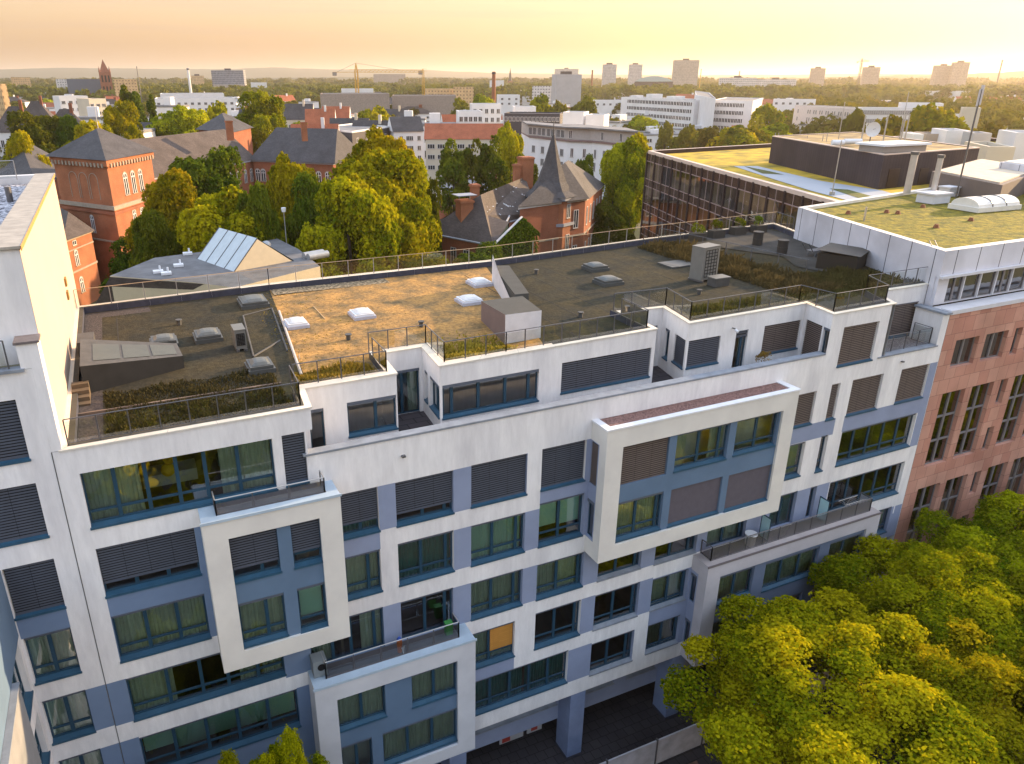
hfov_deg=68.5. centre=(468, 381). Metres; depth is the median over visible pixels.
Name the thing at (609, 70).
tower block
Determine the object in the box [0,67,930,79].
hills
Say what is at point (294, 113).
gabled house
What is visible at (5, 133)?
gabled house
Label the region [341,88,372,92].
town building
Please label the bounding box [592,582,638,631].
window
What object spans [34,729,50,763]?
window
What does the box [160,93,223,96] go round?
town building
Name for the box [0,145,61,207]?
school wing
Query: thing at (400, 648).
balcony ornament
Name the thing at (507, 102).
town building
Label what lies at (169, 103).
flat house
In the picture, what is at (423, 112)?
gabled house
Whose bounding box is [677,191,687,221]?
window
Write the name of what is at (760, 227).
planter
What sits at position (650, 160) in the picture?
window
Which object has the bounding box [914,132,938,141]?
roof housing
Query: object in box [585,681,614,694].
window
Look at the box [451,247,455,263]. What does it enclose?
window
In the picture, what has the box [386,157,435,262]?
tree
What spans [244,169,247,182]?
window
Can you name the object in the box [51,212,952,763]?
apartment building
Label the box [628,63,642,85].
tower block
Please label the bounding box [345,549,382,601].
window
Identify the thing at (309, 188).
tree
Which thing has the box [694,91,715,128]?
white stair tower
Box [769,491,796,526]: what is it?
window
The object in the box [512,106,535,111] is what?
white block
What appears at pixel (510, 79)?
distant church spire
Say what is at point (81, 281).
window
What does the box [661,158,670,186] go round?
window
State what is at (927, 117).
tree
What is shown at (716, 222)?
shrub
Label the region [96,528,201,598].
window
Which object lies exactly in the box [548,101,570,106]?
flat house
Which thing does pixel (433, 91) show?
town building
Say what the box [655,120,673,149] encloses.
tree
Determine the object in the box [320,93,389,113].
town building
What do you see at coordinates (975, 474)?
window
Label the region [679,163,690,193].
window
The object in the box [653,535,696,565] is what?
window
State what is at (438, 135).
cream apartment house
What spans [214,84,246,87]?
town building
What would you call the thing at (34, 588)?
window
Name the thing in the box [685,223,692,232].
window
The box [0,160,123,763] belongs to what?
tall apartment building
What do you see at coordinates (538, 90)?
town building
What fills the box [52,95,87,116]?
town building
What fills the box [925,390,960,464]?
window
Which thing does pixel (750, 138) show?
tree
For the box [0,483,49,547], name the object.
window
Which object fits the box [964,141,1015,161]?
roof housing
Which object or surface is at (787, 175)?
glass office building
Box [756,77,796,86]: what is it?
tower block
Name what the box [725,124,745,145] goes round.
tree
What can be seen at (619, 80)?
distant woodland
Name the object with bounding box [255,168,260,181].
window
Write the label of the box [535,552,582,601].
window
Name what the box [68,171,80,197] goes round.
window
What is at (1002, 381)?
window
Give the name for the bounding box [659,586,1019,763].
tree
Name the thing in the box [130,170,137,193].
window
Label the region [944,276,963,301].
window
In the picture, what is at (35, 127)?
tree
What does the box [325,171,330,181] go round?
window
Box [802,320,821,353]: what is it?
window
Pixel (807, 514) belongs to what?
window
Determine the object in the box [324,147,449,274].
tree
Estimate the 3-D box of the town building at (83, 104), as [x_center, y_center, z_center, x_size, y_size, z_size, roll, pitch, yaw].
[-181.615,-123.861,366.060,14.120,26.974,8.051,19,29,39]
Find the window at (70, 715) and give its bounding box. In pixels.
[42,690,96,745]
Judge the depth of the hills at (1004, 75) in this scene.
2780.60 m
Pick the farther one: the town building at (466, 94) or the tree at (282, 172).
the town building at (466, 94)
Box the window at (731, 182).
[722,176,737,211]
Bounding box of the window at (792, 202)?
[781,192,801,229]
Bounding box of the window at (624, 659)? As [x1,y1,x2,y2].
[589,630,633,676]
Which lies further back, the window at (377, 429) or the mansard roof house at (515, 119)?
the mansard roof house at (515, 119)
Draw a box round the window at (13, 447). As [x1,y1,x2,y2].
[0,400,30,466]
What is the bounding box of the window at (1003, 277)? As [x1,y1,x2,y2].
[993,269,1011,293]
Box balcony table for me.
[745,530,757,546]
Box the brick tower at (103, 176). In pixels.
[46,105,155,281]
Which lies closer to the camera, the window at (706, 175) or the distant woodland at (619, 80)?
the window at (706, 175)
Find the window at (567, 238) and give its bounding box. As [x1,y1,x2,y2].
[565,234,568,248]
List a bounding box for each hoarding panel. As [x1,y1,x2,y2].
[606,740,656,763]
[654,723,702,763]
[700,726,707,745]
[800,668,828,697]
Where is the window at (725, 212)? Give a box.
[720,208,732,228]
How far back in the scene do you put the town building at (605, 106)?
573.50 m
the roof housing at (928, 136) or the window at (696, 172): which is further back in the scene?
the roof housing at (928, 136)
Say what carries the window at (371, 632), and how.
in the apartment building at (557, 484)
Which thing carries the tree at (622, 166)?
on the ground
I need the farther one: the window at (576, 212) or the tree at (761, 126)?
the tree at (761, 126)
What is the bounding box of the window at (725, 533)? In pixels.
[706,521,743,546]
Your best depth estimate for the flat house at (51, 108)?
588.23 m
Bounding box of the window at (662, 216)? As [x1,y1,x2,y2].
[657,210,665,236]
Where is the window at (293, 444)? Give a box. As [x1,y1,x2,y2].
[281,432,309,487]
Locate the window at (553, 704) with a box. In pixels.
[475,702,556,735]
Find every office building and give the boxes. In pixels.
[639,91,1023,306]
[791,105,854,129]
[793,85,1023,612]
[854,107,915,126]
[898,102,943,109]
[958,107,980,128]
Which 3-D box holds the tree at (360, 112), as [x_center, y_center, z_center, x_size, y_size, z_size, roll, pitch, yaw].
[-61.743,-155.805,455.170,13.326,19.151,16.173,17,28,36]
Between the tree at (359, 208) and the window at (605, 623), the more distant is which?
the tree at (359, 208)
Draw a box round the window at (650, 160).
[646,154,653,180]
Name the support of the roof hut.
on the apartment building at (557, 484)
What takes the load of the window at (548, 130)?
in the curved apartment building at (575, 142)
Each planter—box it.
[688,232,706,241]
[707,228,725,238]
[729,226,746,234]
[749,224,767,232]
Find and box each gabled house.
[0,100,26,156]
[9,96,29,107]
[25,96,53,117]
[43,102,53,106]
[56,103,81,124]
[105,96,119,99]
[106,97,117,103]
[137,117,170,135]
[275,93,294,101]
[284,100,313,127]
[291,117,338,129]
[305,105,335,123]
[322,103,350,117]
[329,113,368,124]
[352,115,387,125]
[385,106,408,116]
[402,104,432,121]
[440,114,455,121]
[676,93,694,98]
[762,98,779,105]
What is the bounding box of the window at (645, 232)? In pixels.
[640,227,647,238]
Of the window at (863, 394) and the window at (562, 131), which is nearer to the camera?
the window at (863, 394)
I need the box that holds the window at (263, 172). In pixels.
[260,168,266,181]
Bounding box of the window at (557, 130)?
[556,129,559,137]
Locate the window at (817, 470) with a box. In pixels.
[814,435,827,473]
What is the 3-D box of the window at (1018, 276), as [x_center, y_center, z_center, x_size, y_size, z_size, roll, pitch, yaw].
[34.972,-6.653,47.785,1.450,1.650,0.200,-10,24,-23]
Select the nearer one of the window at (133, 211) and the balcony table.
the balcony table
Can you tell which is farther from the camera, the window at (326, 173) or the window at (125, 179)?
the window at (326, 173)
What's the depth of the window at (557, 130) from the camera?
213.26 m
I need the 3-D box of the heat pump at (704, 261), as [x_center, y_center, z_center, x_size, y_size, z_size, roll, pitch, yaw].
[14.785,-7.489,47.039,1.540,2.180,1.150,-15,26,-32]
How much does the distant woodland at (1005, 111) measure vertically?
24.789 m
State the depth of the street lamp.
91.42 m
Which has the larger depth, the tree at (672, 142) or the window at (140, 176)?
the tree at (672, 142)
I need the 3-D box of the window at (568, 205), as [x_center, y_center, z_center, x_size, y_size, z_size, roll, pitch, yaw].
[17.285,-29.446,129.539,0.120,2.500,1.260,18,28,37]
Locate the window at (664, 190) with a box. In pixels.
[659,185,668,212]
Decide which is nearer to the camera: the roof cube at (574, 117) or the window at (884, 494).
the window at (884, 494)
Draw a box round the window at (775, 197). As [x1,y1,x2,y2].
[764,188,783,223]
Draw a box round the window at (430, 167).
[428,165,434,169]
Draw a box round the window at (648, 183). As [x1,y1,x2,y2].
[643,179,651,205]
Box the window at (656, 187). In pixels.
[651,182,659,208]
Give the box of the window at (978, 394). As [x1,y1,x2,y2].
[954,383,989,455]
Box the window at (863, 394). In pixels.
[845,374,881,416]
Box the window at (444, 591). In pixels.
[401,588,451,637]
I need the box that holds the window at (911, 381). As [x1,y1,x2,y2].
[894,364,927,404]
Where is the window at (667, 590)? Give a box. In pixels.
[649,569,687,611]
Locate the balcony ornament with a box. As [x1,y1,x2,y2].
[397,636,404,652]
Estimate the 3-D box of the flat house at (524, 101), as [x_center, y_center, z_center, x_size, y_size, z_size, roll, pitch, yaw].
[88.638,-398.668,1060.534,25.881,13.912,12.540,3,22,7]
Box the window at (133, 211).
[132,209,136,219]
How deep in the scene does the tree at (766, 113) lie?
367.18 m
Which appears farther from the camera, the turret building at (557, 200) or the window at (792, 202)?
the turret building at (557, 200)
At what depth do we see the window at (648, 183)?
111.10 m
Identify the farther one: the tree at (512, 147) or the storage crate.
the tree at (512, 147)
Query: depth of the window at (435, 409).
34.26 m
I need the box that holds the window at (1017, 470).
[1005,457,1023,511]
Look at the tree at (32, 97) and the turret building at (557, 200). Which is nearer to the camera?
the turret building at (557, 200)
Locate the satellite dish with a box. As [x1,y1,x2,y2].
[866,122,880,141]
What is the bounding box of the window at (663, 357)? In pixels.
[661,328,669,360]
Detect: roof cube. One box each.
[562,111,588,124]
[585,114,608,125]
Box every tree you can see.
[0,129,51,167]
[3,110,61,153]
[10,101,25,109]
[21,92,36,100]
[25,95,43,100]
[42,98,52,101]
[47,114,78,146]
[61,119,113,146]
[99,236,132,293]
[101,99,144,139]
[119,84,133,117]
[124,167,197,251]
[128,208,183,267]
[130,91,148,121]
[142,101,149,116]
[145,104,209,136]
[146,94,156,121]
[168,145,247,205]
[175,184,288,252]
[205,100,226,120]
[217,747,239,763]
[234,89,287,153]
[236,180,284,241]
[249,724,329,763]
[261,151,317,243]
[282,205,315,246]
[288,100,298,103]
[289,171,346,271]
[295,176,403,276]
[313,96,320,107]
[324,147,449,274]
[341,124,415,168]
[357,108,366,116]
[358,105,390,119]
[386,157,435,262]
[394,256,444,269]
[399,177,442,259]
[409,108,418,115]
[435,138,469,215]
[451,97,469,113]
[452,241,503,262]
[457,138,486,197]
[469,93,494,106]
[477,134,509,193]
[495,120,523,228]
[511,153,538,185]
[529,93,550,111]
[547,99,566,122]
[570,94,599,113]
[575,153,593,176]
[591,202,635,245]
[599,135,645,231]
[608,132,652,232]
[609,117,631,127]
[612,103,620,113]
[627,114,659,130]
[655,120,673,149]
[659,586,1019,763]
[665,136,693,149]
[677,123,696,148]
[695,127,719,147]
[696,125,719,132]
[705,126,768,146]
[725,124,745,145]
[746,126,771,143]
[747,102,785,127]
[754,124,766,129]
[759,122,792,137]
[765,95,777,98]
[782,113,792,124]
[783,109,793,115]
[807,533,1023,704]
[814,130,831,133]
[835,106,865,132]
[864,114,904,135]
[864,615,1023,763]
[899,102,976,135]
[913,489,1023,617]
[974,122,1004,137]
[1003,567,1023,723]
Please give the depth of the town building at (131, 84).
855.75 m
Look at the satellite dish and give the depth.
88.90 m
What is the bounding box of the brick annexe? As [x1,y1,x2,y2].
[60,208,100,305]
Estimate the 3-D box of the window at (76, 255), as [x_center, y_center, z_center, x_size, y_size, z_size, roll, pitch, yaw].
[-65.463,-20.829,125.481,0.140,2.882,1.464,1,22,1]
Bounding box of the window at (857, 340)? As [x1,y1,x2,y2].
[836,322,876,367]
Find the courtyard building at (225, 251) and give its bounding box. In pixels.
[96,228,328,303]
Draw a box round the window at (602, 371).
[560,348,649,394]
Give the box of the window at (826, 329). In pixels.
[821,327,829,351]
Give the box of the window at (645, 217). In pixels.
[641,203,649,229]
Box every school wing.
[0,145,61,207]
[129,129,254,193]
[224,121,353,185]
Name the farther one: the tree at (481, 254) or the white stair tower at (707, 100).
the white stair tower at (707, 100)
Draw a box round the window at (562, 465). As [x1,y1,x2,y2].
[540,440,585,491]
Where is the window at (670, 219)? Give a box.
[665,215,674,235]
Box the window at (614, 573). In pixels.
[597,552,640,582]
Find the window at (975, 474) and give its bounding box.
[969,472,976,491]
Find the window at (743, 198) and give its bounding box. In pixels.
[735,179,751,214]
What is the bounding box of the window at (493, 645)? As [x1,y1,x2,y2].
[473,621,514,669]
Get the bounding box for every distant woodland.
[0,76,1023,85]
[0,81,1023,102]
[786,92,1023,134]
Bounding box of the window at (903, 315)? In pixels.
[888,301,918,338]
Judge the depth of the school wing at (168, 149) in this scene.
186.19 m
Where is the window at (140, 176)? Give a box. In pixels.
[138,168,143,191]
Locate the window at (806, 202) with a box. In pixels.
[803,197,820,205]
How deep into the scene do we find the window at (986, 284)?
46.73 m
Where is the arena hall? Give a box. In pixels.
[634,76,672,87]
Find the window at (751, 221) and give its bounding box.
[748,218,757,225]
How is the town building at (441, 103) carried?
on the ground
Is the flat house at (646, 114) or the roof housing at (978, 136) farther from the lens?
the flat house at (646, 114)
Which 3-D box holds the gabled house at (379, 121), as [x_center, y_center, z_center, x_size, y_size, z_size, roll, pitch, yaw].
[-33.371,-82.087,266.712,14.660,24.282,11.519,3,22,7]
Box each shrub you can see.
[691,222,705,233]
[710,219,722,227]
[734,217,745,226]
[754,215,763,224]
[755,351,771,361]
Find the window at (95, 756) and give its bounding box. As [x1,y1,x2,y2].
[59,748,103,763]
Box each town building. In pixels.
[0,84,10,118]
[11,77,31,86]
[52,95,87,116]
[55,79,67,88]
[76,98,106,115]
[113,79,138,95]
[155,97,235,114]
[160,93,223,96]
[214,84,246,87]
[251,82,266,87]
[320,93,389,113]
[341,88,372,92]
[373,74,405,84]
[392,94,455,119]
[425,88,452,94]
[453,87,473,106]
[490,80,503,87]
[497,94,519,114]
[532,86,551,102]
[593,100,620,115]
[773,99,815,111]
[925,91,969,99]
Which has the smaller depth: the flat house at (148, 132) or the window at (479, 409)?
the window at (479, 409)
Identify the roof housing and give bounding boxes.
[900,132,923,139]
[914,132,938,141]
[931,128,968,144]
[960,131,991,144]
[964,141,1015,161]
[996,130,1023,159]
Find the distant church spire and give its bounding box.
[508,68,512,82]
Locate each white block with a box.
[456,110,482,122]
[470,103,500,122]
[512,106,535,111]
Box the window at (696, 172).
[689,166,700,197]
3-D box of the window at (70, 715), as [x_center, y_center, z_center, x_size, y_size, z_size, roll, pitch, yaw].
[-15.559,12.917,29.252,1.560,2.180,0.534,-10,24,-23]
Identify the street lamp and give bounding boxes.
[281,207,286,242]
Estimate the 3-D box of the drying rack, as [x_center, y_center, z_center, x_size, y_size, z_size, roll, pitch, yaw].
[22.904,7.487,45.073,1.608,0.924,0.530,-10,24,-23]
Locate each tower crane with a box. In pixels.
[332,63,418,92]
[418,69,424,93]
[856,58,868,84]
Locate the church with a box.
[66,59,113,97]
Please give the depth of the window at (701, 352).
39.34 m
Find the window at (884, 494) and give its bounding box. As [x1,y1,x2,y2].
[829,462,903,511]
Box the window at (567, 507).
[537,493,583,548]
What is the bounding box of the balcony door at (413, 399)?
[397,368,418,413]
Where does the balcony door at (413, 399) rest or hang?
in the apartment building at (557, 484)
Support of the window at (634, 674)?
in the apartment building at (557, 484)
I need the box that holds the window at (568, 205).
[566,204,570,218]
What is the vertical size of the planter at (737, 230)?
0.600 m
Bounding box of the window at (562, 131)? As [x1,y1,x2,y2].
[560,130,564,138]
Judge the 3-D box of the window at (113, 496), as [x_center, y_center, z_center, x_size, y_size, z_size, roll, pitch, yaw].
[-10.591,3.657,27.938,6.680,2.270,0.534,-10,24,-23]
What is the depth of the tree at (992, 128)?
219.65 m
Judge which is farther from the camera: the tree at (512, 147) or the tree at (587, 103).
the tree at (587, 103)
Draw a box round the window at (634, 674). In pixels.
[626,665,655,679]
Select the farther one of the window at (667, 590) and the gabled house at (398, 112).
the gabled house at (398, 112)
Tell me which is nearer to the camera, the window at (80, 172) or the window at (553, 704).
the window at (553, 704)
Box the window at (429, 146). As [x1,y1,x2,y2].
[427,144,434,148]
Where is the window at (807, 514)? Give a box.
[805,486,815,515]
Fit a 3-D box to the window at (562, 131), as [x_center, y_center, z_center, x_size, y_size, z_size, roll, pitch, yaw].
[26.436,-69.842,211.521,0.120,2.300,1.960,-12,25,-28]
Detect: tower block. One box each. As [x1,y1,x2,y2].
[191,74,204,84]
[211,68,246,86]
[551,71,581,106]
[554,68,578,73]
[601,63,616,86]
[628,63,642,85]
[671,59,699,85]
[718,76,756,86]
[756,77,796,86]
[809,67,825,85]
[860,66,880,84]
[929,64,950,85]
[947,61,970,86]
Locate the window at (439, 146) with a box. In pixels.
[437,144,444,148]
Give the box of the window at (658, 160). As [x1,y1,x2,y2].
[653,156,662,183]
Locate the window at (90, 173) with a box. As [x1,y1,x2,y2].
[89,173,100,198]
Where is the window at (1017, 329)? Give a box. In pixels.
[1009,328,1018,352]
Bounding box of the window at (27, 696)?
[11,659,33,722]
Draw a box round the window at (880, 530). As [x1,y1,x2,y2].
[876,507,890,534]
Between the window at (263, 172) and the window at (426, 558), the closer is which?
the window at (426, 558)
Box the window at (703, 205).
[697,199,708,229]
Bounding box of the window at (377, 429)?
[347,395,398,438]
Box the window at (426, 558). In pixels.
[398,530,454,587]
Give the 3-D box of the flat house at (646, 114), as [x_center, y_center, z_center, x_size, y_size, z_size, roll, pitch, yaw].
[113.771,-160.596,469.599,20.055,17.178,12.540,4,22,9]
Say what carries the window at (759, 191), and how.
in the glass office building at (787, 175)
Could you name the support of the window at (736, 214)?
in the glass office building at (787, 175)
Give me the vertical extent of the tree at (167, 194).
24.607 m
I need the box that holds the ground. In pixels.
[0,98,640,606]
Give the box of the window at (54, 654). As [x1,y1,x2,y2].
[24,627,81,685]
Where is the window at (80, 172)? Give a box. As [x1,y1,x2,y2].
[78,172,90,198]
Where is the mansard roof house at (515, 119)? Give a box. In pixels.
[504,112,561,179]
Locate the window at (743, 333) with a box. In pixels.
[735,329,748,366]
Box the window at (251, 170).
[250,168,253,181]
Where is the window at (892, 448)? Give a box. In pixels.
[835,413,915,467]
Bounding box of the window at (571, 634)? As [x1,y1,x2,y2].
[534,600,580,650]
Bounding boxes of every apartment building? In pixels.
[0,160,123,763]
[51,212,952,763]
[521,121,639,223]
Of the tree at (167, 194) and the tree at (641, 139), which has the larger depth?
the tree at (641, 139)
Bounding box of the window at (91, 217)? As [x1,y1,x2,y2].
[89,214,96,232]
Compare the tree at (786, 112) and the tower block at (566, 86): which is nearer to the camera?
the tree at (786, 112)
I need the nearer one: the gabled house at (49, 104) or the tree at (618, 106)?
the tree at (618, 106)
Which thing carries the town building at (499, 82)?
on the ground
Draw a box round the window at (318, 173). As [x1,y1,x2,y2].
[316,171,321,183]
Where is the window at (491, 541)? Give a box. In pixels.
[471,513,524,567]
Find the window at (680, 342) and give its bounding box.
[671,335,685,369]
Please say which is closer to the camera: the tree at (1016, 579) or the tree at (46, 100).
the tree at (1016, 579)
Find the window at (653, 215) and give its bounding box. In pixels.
[649,207,657,233]
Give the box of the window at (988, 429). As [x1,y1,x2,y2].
[982,427,989,447]
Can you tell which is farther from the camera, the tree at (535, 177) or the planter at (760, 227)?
the tree at (535, 177)
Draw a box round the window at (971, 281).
[961,274,979,298]
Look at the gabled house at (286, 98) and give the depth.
792.09 m
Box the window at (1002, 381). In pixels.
[995,379,1003,401]
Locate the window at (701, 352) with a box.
[685,336,719,369]
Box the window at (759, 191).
[749,183,766,219]
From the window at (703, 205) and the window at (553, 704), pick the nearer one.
the window at (553, 704)
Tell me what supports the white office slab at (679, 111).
on the ground
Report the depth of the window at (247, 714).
32.62 m
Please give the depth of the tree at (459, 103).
429.93 m
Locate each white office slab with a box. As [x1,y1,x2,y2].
[620,94,698,128]
[713,97,762,129]
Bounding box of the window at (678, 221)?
[675,219,683,234]
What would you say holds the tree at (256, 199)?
on the ground
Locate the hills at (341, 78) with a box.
[1,77,621,79]
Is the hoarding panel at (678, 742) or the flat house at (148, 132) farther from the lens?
the flat house at (148, 132)
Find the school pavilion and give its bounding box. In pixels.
[196,113,253,154]
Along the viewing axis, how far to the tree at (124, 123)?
214.29 m
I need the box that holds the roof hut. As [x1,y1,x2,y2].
[815,243,868,269]
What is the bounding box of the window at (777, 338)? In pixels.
[761,320,799,355]
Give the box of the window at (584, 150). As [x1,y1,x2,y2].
[582,149,585,157]
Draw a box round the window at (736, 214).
[734,212,746,225]
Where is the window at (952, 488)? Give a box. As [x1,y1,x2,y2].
[930,475,963,541]
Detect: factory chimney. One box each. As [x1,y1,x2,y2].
[186,68,191,92]
[491,72,495,102]
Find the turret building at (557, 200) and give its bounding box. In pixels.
[435,122,603,263]
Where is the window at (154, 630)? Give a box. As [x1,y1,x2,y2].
[112,594,211,663]
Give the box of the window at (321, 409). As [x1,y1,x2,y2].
[310,408,325,447]
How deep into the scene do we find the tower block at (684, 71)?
1562.93 m
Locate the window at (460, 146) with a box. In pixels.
[457,144,464,148]
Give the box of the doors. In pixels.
[886,168,928,187]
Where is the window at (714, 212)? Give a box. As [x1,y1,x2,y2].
[707,203,720,230]
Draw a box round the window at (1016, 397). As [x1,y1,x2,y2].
[996,374,1023,443]
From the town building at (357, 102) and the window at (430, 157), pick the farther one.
the town building at (357, 102)
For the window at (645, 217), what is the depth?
112.45 m
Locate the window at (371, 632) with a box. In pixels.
[311,607,382,660]
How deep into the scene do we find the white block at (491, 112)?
310.92 m
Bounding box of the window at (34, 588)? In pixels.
[4,559,66,620]
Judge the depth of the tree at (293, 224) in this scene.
98.74 m
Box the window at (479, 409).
[442,369,538,420]
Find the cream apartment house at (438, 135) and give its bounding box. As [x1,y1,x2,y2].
[424,123,503,193]
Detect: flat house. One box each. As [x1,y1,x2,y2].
[43,104,54,110]
[78,107,102,123]
[114,119,155,137]
[156,97,189,114]
[230,110,238,116]
[299,99,318,107]
[404,111,425,121]
[422,113,455,166]
[522,96,530,104]
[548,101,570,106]
[609,114,631,126]
[635,111,652,119]
[637,126,674,133]
[643,129,678,149]
[673,125,720,131]
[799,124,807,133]
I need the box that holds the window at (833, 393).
[825,383,838,421]
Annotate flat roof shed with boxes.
[436,178,487,196]
[439,207,455,218]
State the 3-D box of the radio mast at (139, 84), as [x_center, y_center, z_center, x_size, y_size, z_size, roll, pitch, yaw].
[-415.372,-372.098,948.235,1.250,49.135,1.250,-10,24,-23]
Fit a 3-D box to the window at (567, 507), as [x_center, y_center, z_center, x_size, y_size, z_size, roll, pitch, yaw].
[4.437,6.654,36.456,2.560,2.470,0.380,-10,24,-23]
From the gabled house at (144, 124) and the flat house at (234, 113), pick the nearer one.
the gabled house at (144, 124)
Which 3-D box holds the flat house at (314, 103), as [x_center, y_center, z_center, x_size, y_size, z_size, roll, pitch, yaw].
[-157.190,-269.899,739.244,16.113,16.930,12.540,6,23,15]
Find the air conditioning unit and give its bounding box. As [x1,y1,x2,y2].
[310,650,327,678]
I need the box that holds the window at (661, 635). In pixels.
[645,615,679,654]
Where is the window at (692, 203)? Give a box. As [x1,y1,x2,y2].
[686,195,697,226]
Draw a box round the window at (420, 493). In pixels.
[395,471,454,527]
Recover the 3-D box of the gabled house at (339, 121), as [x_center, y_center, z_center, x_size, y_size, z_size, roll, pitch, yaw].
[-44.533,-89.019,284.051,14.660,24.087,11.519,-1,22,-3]
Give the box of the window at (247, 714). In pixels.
[139,689,301,763]
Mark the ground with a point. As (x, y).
(636, 232)
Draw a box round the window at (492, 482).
[471,454,527,508]
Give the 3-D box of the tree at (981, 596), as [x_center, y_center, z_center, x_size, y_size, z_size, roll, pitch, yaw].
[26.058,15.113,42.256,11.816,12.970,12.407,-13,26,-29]
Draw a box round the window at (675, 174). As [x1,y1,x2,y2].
[670,161,680,190]
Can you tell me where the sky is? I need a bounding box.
[0,0,1023,74]
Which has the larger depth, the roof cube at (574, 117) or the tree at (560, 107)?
the tree at (560, 107)
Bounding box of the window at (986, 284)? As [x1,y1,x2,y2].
[977,271,995,295]
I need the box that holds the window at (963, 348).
[950,337,974,365]
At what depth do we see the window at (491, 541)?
35.44 m
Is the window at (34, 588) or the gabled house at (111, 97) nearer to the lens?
the window at (34, 588)
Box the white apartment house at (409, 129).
[387,116,423,159]
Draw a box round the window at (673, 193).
[667,188,677,216]
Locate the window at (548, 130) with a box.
[546,128,550,136]
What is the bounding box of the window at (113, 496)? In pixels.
[80,439,278,530]
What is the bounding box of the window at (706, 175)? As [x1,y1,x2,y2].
[699,169,712,201]
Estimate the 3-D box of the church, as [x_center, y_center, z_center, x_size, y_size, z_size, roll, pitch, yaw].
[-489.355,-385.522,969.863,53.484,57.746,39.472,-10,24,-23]
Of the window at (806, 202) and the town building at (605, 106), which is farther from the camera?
the town building at (605, 106)
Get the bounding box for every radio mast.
[136,66,142,102]
[996,60,1002,81]
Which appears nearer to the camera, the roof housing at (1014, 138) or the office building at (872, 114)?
the roof housing at (1014, 138)
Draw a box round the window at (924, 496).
[904,484,935,543]
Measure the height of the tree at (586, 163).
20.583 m
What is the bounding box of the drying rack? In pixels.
[839,495,864,515]
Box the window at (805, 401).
[793,392,814,428]
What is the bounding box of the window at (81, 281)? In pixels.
[79,276,85,293]
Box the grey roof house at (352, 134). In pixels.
[339,123,389,143]
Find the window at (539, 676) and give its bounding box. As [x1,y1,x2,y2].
[475,650,567,716]
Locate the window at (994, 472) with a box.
[977,463,1003,507]
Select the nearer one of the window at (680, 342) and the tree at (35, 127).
the window at (680, 342)
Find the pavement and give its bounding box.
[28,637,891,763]
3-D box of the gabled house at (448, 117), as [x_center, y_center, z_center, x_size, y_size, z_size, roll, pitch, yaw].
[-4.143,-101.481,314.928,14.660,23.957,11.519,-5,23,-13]
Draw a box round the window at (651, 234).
[648,231,654,237]
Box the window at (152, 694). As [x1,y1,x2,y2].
[126,653,286,722]
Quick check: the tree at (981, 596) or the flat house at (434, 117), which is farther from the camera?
the flat house at (434, 117)
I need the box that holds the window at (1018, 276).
[1009,267,1023,290]
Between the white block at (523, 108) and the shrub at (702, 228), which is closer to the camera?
the shrub at (702, 228)
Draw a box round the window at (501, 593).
[470,569,522,621]
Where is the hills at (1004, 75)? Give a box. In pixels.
[766,71,1023,81]
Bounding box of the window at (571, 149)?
[570,148,573,157]
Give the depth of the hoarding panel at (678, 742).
42.86 m
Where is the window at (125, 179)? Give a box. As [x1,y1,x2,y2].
[122,172,130,195]
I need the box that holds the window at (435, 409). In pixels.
[429,376,443,419]
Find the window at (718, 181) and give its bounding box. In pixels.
[710,172,724,206]
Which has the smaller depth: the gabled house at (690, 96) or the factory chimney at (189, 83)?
the factory chimney at (189, 83)
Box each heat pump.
[230,323,247,351]
[688,242,720,282]
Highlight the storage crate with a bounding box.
[444,619,452,635]
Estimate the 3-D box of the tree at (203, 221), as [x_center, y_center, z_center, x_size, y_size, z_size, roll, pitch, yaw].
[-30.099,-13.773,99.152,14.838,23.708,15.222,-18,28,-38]
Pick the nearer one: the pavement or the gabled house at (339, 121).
the pavement
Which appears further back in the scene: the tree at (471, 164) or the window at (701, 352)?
the tree at (471, 164)
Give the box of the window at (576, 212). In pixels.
[573,209,578,228]
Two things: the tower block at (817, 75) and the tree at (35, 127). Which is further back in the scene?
the tower block at (817, 75)
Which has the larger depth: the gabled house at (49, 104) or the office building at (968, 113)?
the gabled house at (49, 104)
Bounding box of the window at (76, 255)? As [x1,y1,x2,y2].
[74,249,80,266]
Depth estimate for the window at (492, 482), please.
34.04 m
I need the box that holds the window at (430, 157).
[427,155,434,159]
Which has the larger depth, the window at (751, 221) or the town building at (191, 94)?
the town building at (191, 94)
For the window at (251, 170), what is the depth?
204.29 m
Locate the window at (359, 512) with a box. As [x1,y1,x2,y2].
[340,487,380,540]
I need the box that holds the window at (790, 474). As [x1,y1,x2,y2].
[784,442,804,480]
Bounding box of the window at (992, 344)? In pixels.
[980,331,1003,359]

